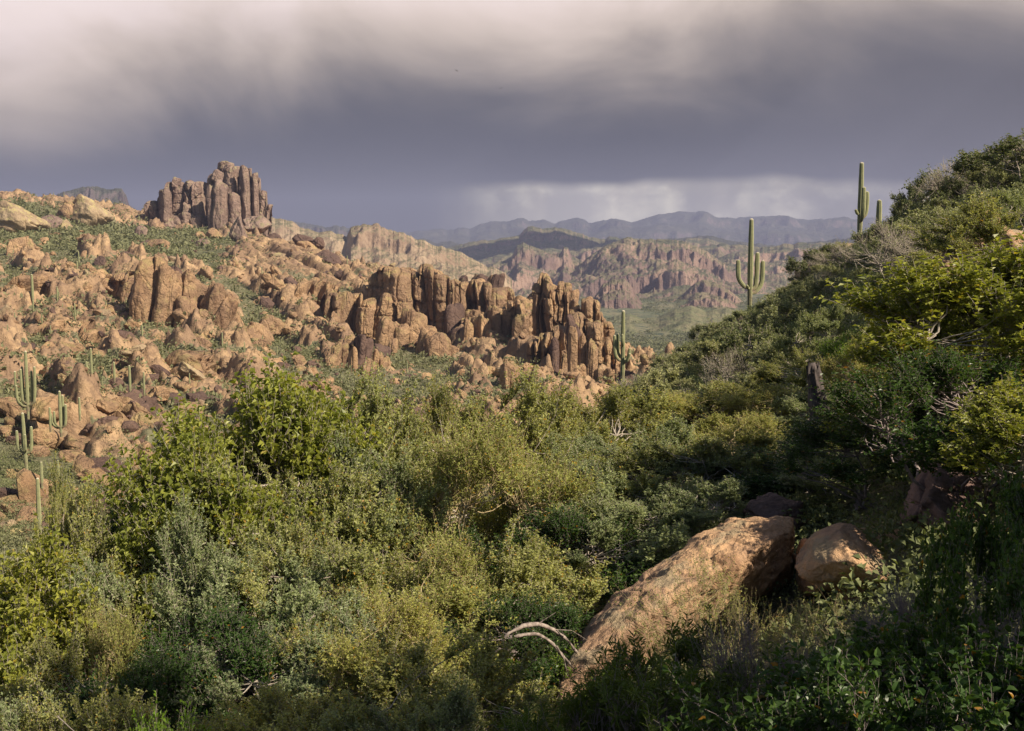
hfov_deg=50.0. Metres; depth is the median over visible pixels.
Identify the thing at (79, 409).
saguaro
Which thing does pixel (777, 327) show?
shrub
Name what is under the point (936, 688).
shrub
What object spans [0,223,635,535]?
rubble
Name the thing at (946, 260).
boulder
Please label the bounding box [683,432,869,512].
shrub
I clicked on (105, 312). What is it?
boulder
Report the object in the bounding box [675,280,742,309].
hills
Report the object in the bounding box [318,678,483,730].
shrub
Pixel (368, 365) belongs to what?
rock pillar
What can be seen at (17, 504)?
boulder
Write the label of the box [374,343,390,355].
boulder
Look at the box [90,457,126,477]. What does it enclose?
boulder
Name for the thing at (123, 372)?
boulder
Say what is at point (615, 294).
hills
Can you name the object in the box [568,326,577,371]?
rock pillar
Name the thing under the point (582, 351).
rock pillar
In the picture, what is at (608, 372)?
rock pillar
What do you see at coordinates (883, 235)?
shrub
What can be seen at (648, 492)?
shrub
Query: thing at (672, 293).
hills
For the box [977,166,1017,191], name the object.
shrub
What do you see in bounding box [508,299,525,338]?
rock pillar
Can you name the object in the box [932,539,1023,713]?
shrub
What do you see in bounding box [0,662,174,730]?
shrub
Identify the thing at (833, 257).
shrub
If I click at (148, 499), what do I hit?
shrub
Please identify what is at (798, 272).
boulder
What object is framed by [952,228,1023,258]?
boulder
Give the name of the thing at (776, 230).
hills
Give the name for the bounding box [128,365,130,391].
saguaro
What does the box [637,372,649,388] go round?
shrub
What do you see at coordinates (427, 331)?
rock pillar
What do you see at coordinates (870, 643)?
shrub
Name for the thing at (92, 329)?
rock cliff
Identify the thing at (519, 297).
rock pillar
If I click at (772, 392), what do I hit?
shrub
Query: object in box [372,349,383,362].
rock pillar
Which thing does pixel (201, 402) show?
boulder
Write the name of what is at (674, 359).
shrub
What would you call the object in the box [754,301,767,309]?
shrub
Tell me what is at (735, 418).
shrub
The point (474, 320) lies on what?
rock pillar
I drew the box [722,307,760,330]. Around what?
shrub
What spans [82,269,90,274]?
boulder
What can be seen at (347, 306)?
rock pillar
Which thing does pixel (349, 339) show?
rock pillar
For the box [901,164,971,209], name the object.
shrub
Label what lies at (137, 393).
boulder
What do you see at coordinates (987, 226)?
shrub
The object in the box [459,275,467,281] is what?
rock pillar
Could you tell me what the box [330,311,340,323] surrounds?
rock pillar
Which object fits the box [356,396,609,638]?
shrub
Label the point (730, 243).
hills
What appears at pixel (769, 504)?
boulder
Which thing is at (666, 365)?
shrub
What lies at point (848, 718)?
shrub
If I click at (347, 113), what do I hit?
sky
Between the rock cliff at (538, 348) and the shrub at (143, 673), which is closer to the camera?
the shrub at (143, 673)
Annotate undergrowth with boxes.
[0,167,1023,730]
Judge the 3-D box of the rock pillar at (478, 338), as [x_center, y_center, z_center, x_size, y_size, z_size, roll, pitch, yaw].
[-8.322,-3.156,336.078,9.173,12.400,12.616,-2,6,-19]
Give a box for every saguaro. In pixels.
[14,351,35,418]
[15,412,32,469]
[30,274,33,300]
[36,478,41,537]
[40,462,42,488]
[48,407,51,431]
[51,391,66,436]
[55,286,58,301]
[73,303,77,320]
[78,397,80,420]
[85,348,92,374]
[113,362,115,382]
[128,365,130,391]
[143,372,144,396]
[613,310,630,385]
[736,218,764,308]
[854,162,868,234]
[876,200,881,224]
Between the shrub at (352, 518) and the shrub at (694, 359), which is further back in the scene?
the shrub at (694, 359)
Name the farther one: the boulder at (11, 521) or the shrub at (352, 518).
the boulder at (11, 521)
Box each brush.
[624,172,1023,436]
[676,171,1023,422]
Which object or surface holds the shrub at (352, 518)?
on the ground
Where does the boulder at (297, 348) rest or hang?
on the ground
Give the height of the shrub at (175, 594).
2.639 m
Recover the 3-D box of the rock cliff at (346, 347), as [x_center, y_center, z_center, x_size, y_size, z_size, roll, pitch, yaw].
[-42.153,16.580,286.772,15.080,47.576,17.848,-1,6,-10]
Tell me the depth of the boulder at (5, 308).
282.22 m
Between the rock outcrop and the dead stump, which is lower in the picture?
the dead stump
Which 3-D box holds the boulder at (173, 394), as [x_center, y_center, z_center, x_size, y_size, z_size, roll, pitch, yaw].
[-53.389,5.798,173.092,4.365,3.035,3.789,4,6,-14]
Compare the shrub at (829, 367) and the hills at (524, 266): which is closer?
the shrub at (829, 367)
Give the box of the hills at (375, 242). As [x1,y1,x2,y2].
[271,217,511,288]
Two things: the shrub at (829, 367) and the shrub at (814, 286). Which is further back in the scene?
the shrub at (814, 286)
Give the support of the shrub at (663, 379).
on the ground
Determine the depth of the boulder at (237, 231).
583.08 m
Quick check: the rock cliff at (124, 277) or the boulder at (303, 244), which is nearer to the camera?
the rock cliff at (124, 277)
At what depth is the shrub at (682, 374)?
63.07 m
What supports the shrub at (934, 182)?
on the ground
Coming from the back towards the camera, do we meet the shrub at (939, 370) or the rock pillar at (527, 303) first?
the rock pillar at (527, 303)
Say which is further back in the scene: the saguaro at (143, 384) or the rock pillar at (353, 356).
the rock pillar at (353, 356)
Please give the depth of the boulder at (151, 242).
506.17 m
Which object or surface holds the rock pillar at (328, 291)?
on the ground
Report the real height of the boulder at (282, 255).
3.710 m
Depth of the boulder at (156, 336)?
263.29 m
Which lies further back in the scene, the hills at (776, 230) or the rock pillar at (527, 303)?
the hills at (776, 230)
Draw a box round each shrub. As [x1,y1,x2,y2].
[0,499,160,702]
[0,512,200,703]
[0,543,81,652]
[0,615,203,727]
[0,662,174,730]
[0,689,74,730]
[32,634,276,730]
[41,462,110,662]
[44,486,280,673]
[44,592,179,699]
[69,480,135,571]
[81,419,356,678]
[100,589,317,730]
[120,351,399,570]
[123,706,166,730]
[128,533,341,703]
[131,443,346,622]
[131,691,246,730]
[166,584,439,730]
[167,677,342,730]
[169,513,372,684]
[190,437,432,689]
[211,576,506,730]
[225,356,381,558]
[245,357,433,513]
[258,652,517,730]
[260,527,505,707]
[292,616,576,730]
[301,525,583,709]
[311,424,487,627]
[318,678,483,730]
[345,371,471,535]
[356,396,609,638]
[377,654,562,730]
[381,364,492,577]
[404,360,587,554]
[431,586,627,711]
[438,509,614,661]
[447,498,666,649]
[454,427,643,598]
[481,365,611,504]
[482,638,728,730]
[493,447,693,572]
[503,638,606,708]
[511,378,688,470]
[511,669,631,730]
[522,382,726,473]
[542,412,748,548]
[544,600,779,730]
[555,481,727,604]
[571,432,775,528]
[588,607,716,718]
[591,660,827,730]
[607,371,645,391]
[608,540,792,678]
[614,379,645,395]
[620,383,790,435]
[621,470,811,543]
[627,410,843,480]
[629,362,697,396]
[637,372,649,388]
[644,596,889,730]
[645,370,675,391]
[648,355,671,369]
[648,361,686,376]
[653,352,673,365]
[653,634,903,730]
[656,351,691,367]
[665,341,693,357]
[671,377,698,387]
[672,366,825,423]
[675,387,707,397]
[676,348,712,365]
[677,365,691,376]
[678,369,702,378]
[680,338,751,382]
[683,379,707,391]
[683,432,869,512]
[687,323,703,341]
[688,342,704,350]
[694,582,811,684]
[698,318,721,336]
[698,346,760,393]
[707,327,725,338]
[707,398,773,428]
[709,321,728,329]
[710,325,753,349]
[711,382,832,433]
[715,318,775,370]
[718,342,751,362]
[719,372,755,394]
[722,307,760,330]
[722,651,1023,730]
[739,448,892,518]
[743,294,805,329]
[747,332,811,369]
[750,585,889,669]
[751,338,853,391]
[752,319,800,345]
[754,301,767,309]
[754,321,767,328]
[756,411,937,510]
[760,306,776,314]
[764,289,810,304]
[766,399,794,423]
[767,386,836,429]
[770,287,795,302]
[771,300,863,381]
[771,358,800,379]
[780,608,996,730]
[782,247,820,279]
[787,280,808,289]
[788,281,828,301]
[788,310,804,322]
[799,274,848,297]
[801,296,829,309]
[801,339,1023,501]
[805,269,845,298]
[805,602,1023,730]
[806,263,843,289]
[807,242,842,264]
[807,243,857,272]
[810,260,836,275]
[811,342,1023,465]
[814,226,1023,433]
[816,321,875,391]
[817,242,847,253]
[817,332,892,397]
[826,572,1022,695]
[832,216,949,299]
[837,247,868,274]
[837,269,1023,425]
[841,299,863,321]
[845,266,872,283]
[850,223,903,261]
[853,263,878,271]
[856,318,987,367]
[861,623,1023,730]
[862,271,895,291]
[874,218,952,268]
[874,259,904,272]
[883,197,941,225]
[884,207,941,248]
[889,182,931,213]
[889,200,911,216]
[891,190,1023,271]
[896,216,916,241]
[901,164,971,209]
[909,491,1023,693]
[910,203,963,233]
[912,156,980,206]
[915,202,969,236]
[918,194,961,212]
[927,371,1023,486]
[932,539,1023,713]
[936,169,989,198]
[945,141,1023,190]
[953,181,1018,217]
[963,128,1023,181]
[964,164,1009,190]
[965,187,1023,230]
[974,402,1023,628]
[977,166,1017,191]
[985,190,1023,225]
[1007,146,1023,165]
[1013,179,1023,190]
[1019,164,1023,175]
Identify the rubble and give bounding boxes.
[0,201,652,551]
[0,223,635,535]
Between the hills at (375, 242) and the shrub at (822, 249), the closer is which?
the shrub at (822, 249)
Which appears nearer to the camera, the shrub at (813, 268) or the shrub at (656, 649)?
the shrub at (656, 649)
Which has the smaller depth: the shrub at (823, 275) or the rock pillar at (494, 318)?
the shrub at (823, 275)
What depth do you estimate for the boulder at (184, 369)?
200.42 m
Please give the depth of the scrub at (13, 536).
110.38 m
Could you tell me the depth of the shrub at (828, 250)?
84.26 m
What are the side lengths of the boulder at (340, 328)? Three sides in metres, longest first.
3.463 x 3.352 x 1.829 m
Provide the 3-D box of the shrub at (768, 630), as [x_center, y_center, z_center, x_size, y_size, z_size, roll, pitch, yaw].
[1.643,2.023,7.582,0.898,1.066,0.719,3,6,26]
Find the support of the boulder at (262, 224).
on the ground
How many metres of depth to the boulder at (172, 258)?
435.27 m
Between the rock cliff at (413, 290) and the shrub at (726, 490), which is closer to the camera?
the shrub at (726, 490)
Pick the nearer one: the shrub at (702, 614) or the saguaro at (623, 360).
the shrub at (702, 614)
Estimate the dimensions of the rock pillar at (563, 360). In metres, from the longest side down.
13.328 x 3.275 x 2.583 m
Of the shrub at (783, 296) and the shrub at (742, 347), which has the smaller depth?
the shrub at (742, 347)
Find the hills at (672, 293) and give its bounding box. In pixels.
[647,285,690,301]
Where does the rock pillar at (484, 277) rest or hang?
on the ground
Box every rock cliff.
[33,269,134,302]
[34,316,107,344]
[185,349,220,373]
[252,278,340,316]
[321,340,378,370]
[324,292,415,339]
[368,263,529,332]
[461,300,514,338]
[526,312,630,370]
[531,272,614,337]
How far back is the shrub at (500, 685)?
8.04 m
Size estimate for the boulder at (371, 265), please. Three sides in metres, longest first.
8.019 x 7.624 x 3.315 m
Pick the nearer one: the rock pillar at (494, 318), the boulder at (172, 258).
the rock pillar at (494, 318)
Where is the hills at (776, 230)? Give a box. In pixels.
[398,211,889,245]
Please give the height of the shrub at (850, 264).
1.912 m
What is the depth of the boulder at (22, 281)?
317.97 m
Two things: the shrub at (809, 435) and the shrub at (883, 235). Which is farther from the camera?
the shrub at (883, 235)
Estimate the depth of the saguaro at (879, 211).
83.12 m
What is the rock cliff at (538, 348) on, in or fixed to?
on the ground
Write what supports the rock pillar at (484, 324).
on the ground
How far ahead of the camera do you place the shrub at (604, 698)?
5.37 m
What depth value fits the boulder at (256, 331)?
307.46 m
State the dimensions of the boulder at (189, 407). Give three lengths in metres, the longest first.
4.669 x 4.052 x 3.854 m
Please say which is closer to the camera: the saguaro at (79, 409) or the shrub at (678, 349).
the shrub at (678, 349)
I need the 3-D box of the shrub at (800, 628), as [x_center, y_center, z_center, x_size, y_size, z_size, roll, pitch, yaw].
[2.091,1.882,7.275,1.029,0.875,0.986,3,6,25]
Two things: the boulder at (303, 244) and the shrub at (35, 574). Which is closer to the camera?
the shrub at (35, 574)
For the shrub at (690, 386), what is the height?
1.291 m
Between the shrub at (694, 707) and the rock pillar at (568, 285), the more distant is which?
the rock pillar at (568, 285)
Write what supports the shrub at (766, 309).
on the ground
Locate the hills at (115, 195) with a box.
[56,186,134,208]
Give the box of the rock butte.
[140,161,272,235]
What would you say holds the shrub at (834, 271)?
on the ground
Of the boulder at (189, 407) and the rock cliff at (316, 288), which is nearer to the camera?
the boulder at (189, 407)
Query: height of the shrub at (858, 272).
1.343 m
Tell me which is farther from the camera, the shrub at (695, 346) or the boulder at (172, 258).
the boulder at (172, 258)
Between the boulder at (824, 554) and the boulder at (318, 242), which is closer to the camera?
the boulder at (824, 554)
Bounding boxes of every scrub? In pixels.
[0,191,667,468]
[0,349,713,680]
[578,293,764,354]
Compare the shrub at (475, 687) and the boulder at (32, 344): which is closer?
the shrub at (475, 687)
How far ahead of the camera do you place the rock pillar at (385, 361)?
288.74 m
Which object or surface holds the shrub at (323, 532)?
on the ground
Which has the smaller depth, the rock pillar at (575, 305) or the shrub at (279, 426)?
the shrub at (279, 426)
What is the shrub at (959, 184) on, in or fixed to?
on the ground
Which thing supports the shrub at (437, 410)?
on the ground
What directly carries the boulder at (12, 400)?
on the ground
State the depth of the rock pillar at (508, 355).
286.27 m
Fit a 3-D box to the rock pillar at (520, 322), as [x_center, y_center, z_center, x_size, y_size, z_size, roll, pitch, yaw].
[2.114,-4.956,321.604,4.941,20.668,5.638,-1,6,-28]
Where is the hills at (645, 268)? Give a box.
[567,237,775,300]
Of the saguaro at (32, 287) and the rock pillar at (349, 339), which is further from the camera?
the saguaro at (32, 287)
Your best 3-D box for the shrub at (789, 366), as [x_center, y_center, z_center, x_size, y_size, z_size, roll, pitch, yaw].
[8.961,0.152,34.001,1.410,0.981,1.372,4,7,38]
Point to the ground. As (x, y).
(82, 384)
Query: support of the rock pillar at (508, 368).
on the ground
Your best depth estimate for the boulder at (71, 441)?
132.49 m
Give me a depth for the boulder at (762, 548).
10.23 m
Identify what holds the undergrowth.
on the ground
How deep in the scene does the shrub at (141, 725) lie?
6.29 m
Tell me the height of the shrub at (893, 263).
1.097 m
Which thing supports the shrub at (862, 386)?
on the ground
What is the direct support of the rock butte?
on the ground
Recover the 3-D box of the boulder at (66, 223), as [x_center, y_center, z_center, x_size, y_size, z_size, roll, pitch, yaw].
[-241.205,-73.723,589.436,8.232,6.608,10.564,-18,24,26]
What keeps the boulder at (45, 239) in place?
on the ground
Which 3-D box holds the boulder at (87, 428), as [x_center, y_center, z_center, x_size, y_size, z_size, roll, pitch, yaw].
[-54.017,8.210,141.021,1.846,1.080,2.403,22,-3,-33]
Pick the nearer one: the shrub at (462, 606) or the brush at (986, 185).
the shrub at (462, 606)
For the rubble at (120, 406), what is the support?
on the ground
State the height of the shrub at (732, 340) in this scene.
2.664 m
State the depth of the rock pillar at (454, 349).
329.41 m
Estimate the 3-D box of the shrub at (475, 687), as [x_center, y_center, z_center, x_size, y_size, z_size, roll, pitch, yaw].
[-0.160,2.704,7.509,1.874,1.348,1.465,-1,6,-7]
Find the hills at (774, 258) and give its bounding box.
[717,242,856,289]
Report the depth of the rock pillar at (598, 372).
265.12 m
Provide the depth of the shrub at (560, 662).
9.60 m
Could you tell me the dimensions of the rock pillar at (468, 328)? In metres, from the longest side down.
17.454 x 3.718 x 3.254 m
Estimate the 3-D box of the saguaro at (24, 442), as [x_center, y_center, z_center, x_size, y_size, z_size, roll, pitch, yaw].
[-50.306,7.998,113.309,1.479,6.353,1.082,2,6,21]
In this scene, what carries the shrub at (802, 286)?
on the ground
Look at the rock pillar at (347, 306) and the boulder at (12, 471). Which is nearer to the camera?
the boulder at (12, 471)
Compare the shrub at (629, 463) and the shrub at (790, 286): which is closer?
the shrub at (629, 463)
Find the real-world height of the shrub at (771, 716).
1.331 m
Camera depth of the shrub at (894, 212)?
71.03 m
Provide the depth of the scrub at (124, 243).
307.33 m
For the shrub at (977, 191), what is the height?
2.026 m
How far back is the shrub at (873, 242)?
59.12 m
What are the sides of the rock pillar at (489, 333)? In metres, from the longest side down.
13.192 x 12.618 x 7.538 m
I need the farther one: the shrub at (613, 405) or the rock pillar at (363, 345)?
the rock pillar at (363, 345)
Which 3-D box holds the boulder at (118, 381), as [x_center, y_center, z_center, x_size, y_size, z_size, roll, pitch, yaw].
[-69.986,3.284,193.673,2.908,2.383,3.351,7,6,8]
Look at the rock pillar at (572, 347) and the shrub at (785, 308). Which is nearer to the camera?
the shrub at (785, 308)
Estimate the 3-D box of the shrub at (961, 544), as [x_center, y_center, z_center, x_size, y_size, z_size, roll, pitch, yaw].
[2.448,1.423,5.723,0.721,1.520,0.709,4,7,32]
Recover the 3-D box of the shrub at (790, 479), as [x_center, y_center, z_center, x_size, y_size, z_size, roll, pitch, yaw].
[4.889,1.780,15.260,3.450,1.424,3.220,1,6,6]
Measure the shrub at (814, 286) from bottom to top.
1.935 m
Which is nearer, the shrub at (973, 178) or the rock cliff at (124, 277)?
the shrub at (973, 178)
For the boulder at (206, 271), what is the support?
on the ground
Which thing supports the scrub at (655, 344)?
on the ground
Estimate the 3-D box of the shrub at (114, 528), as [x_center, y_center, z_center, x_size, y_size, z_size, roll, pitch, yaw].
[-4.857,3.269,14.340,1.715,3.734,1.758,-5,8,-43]
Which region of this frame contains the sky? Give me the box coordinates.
[0,0,1023,231]
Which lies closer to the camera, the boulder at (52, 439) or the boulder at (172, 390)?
the boulder at (52, 439)
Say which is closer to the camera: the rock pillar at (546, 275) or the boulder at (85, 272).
the boulder at (85, 272)
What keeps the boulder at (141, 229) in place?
on the ground
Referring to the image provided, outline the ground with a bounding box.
[0,180,1023,730]
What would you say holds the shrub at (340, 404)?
on the ground
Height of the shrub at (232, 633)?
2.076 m
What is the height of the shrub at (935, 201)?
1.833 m
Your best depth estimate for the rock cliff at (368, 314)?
355.62 m
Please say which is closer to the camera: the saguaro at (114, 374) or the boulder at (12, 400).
the boulder at (12, 400)
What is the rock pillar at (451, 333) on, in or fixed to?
on the ground
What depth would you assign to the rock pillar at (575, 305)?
398.27 m
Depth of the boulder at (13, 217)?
552.87 m
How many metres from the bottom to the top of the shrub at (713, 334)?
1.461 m
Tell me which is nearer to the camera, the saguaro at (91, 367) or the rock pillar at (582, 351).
the saguaro at (91, 367)
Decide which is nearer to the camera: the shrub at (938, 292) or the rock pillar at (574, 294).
the shrub at (938, 292)
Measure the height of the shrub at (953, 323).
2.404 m
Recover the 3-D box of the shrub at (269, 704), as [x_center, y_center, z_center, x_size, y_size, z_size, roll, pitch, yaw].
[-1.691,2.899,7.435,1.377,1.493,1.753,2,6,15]
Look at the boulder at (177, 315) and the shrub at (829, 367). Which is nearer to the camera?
the shrub at (829, 367)
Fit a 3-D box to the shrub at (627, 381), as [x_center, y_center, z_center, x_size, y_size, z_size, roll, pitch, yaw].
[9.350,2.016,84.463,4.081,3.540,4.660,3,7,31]
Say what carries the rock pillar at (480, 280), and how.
on the ground
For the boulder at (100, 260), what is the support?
on the ground
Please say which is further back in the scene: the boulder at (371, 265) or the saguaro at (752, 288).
the boulder at (371, 265)
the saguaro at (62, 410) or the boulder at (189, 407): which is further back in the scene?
the boulder at (189, 407)
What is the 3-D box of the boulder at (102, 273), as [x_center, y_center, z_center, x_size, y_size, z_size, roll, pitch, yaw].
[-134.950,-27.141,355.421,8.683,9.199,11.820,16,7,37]
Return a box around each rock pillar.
[314,272,329,281]
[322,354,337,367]
[324,288,335,307]
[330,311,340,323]
[331,341,341,367]
[338,291,354,329]
[343,335,354,344]
[348,346,357,371]
[353,334,373,370]
[361,358,370,375]
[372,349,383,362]
[375,315,398,345]
[379,356,390,368]
[388,338,397,354]
[394,323,409,349]
[400,267,410,272]
[400,307,427,346]
[416,325,436,354]
[418,264,443,274]
[421,297,429,319]
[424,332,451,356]
[444,303,464,335]
[448,328,459,343]
[449,344,461,355]
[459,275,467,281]
[463,317,473,341]
[465,309,480,317]
[470,316,478,337]
[475,336,486,340]
[476,274,488,281]
[476,278,485,283]
[478,314,490,337]
[485,329,505,342]
[488,305,500,333]
[491,273,504,287]
[499,362,520,388]
[501,309,510,337]
[502,354,517,363]
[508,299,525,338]
[512,314,528,336]
[514,295,525,300]
[520,298,532,310]
[529,314,532,326]
[537,273,551,282]
[548,337,558,372]
[550,282,556,289]
[557,282,571,294]
[559,349,566,368]
[566,314,581,371]
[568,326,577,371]
[569,289,578,309]
[571,299,579,308]
[573,363,586,378]
[577,333,586,369]
[587,338,597,378]
[594,368,603,381]
[596,300,599,311]
[603,368,614,382]
[615,368,619,382]
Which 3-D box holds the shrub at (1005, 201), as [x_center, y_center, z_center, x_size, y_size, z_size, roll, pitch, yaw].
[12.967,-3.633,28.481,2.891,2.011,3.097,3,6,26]
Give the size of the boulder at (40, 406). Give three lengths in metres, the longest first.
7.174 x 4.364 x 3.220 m
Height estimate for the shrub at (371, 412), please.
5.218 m
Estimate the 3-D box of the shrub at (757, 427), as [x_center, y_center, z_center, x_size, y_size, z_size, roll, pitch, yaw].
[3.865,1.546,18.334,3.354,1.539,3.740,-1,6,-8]
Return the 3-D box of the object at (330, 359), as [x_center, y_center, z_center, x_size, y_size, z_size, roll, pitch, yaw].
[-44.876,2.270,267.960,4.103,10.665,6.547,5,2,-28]
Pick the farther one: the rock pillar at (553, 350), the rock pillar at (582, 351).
the rock pillar at (553, 350)
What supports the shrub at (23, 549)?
on the ground
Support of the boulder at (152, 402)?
on the ground
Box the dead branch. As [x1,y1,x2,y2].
[501,612,586,675]
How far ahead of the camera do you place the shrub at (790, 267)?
89.59 m
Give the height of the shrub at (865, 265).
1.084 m
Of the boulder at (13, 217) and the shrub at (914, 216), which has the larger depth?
the boulder at (13, 217)
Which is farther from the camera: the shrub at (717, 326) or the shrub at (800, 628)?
the shrub at (717, 326)
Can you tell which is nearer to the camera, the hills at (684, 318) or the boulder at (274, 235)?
the boulder at (274, 235)
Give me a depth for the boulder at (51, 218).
587.69 m
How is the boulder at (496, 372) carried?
on the ground
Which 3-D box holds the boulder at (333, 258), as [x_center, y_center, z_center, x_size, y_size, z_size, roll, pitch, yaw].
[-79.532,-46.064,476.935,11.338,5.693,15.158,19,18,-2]
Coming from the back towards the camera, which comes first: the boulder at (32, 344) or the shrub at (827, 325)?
the boulder at (32, 344)
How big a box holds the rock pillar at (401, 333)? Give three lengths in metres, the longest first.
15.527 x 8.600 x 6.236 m
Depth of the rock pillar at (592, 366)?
265.88 m
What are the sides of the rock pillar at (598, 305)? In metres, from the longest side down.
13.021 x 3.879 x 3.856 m
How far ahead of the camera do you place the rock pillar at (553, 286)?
401.81 m
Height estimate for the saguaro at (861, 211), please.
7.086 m
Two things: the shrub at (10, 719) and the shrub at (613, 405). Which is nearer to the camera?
the shrub at (10, 719)
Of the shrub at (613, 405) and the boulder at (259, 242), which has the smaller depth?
the shrub at (613, 405)
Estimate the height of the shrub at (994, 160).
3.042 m
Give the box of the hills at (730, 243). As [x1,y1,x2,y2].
[668,235,854,247]
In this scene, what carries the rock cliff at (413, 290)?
on the ground
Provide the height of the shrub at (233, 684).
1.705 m
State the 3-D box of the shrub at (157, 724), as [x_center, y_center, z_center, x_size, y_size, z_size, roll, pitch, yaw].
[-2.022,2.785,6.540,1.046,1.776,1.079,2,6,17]
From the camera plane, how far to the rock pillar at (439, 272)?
428.69 m
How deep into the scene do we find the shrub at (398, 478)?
14.46 m
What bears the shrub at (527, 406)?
on the ground
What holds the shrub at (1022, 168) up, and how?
on the ground
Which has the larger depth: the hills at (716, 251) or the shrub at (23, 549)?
the hills at (716, 251)
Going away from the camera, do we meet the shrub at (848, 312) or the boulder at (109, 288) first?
the shrub at (848, 312)
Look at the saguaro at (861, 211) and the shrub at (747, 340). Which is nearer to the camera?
the shrub at (747, 340)
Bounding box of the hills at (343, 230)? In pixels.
[288,220,458,247]
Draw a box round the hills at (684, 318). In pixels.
[609,305,738,335]
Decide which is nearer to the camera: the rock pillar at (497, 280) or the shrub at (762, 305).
the shrub at (762, 305)
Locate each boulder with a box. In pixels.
[0,200,50,233]
[0,304,12,314]
[0,397,21,409]
[0,494,19,502]
[0,503,24,512]
[0,519,15,530]
[3,275,38,291]
[3,469,18,477]
[5,433,26,445]
[6,236,36,255]
[10,528,23,534]
[20,341,35,349]
[22,445,51,456]
[26,428,64,451]
[30,394,64,420]
[38,237,48,242]
[41,214,63,227]
[47,427,67,436]
[56,200,73,219]
[57,219,71,229]
[58,436,68,450]
[58,450,85,462]
[62,432,90,451]
[70,194,113,226]
[74,342,84,350]
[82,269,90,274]
[82,424,92,432]
[89,269,108,277]
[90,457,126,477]
[94,256,105,266]
[99,309,110,315]
[103,304,114,314]
[105,284,114,294]
[108,367,132,381]
[108,378,124,389]
[112,359,127,370]
[121,344,145,357]
[127,389,142,396]
[134,225,147,238]
[134,441,151,453]
[137,400,156,417]
[145,397,159,410]
[147,239,169,249]
[149,373,158,381]
[152,333,161,340]
[164,349,207,374]
[164,392,182,405]
[166,387,177,392]
[169,256,179,261]
[171,308,187,321]
[173,380,196,393]
[174,401,202,418]
[177,361,205,380]
[195,231,205,238]
[195,238,209,245]
[195,399,208,409]
[199,265,212,279]
[206,228,222,237]
[229,216,247,240]
[243,216,270,233]
[246,322,274,341]
[250,241,267,245]
[259,315,284,336]
[266,233,281,238]
[269,253,285,257]
[291,346,301,353]
[292,234,312,244]
[297,241,311,248]
[306,360,320,367]
[312,237,324,249]
[317,249,341,264]
[335,326,345,331]
[369,263,379,268]
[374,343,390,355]
[451,350,463,356]
[493,367,499,377]
[540,366,553,373]
[556,515,794,730]
[742,492,806,530]
[792,538,826,596]
[794,243,853,279]
[795,523,890,602]
[899,462,994,531]
[924,251,955,277]
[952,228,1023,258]
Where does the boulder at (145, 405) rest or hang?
on the ground
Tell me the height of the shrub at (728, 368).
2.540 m
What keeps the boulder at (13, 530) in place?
on the ground
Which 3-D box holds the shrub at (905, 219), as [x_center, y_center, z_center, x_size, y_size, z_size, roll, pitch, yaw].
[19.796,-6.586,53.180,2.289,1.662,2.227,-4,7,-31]
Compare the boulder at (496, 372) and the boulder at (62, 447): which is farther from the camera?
the boulder at (496, 372)
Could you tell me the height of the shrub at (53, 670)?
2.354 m
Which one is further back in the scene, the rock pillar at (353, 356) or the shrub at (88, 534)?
the rock pillar at (353, 356)
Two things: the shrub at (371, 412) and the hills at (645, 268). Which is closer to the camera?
the shrub at (371, 412)
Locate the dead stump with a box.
[806,362,830,423]
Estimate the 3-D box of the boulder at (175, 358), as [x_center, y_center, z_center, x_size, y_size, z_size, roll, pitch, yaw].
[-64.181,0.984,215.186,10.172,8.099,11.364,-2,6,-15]
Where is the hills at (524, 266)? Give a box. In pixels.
[489,242,582,297]
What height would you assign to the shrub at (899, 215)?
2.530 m
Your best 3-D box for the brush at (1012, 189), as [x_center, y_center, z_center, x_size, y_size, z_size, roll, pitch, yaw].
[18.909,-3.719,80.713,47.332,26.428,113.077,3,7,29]
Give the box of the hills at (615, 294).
[593,278,641,308]
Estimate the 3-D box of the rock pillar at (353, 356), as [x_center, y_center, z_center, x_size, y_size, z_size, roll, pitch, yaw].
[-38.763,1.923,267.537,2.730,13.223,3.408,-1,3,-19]
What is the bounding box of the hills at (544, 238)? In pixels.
[446,226,724,260]
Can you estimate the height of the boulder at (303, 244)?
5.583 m
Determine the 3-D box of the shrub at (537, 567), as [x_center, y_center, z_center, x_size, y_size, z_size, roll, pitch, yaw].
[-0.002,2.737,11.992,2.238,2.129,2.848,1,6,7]
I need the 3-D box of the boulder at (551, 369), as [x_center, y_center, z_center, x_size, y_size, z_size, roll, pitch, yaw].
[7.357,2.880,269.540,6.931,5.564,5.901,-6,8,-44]
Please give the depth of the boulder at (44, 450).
128.55 m
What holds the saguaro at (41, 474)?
on the ground
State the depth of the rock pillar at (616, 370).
258.76 m
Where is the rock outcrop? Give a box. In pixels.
[129,255,241,328]
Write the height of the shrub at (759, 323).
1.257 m
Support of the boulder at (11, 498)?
on the ground
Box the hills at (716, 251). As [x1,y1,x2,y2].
[478,243,759,266]
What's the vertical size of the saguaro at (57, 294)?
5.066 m
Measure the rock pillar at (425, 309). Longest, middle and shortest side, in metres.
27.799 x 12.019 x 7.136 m
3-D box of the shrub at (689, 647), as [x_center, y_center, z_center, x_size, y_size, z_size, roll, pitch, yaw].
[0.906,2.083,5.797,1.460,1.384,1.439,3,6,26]

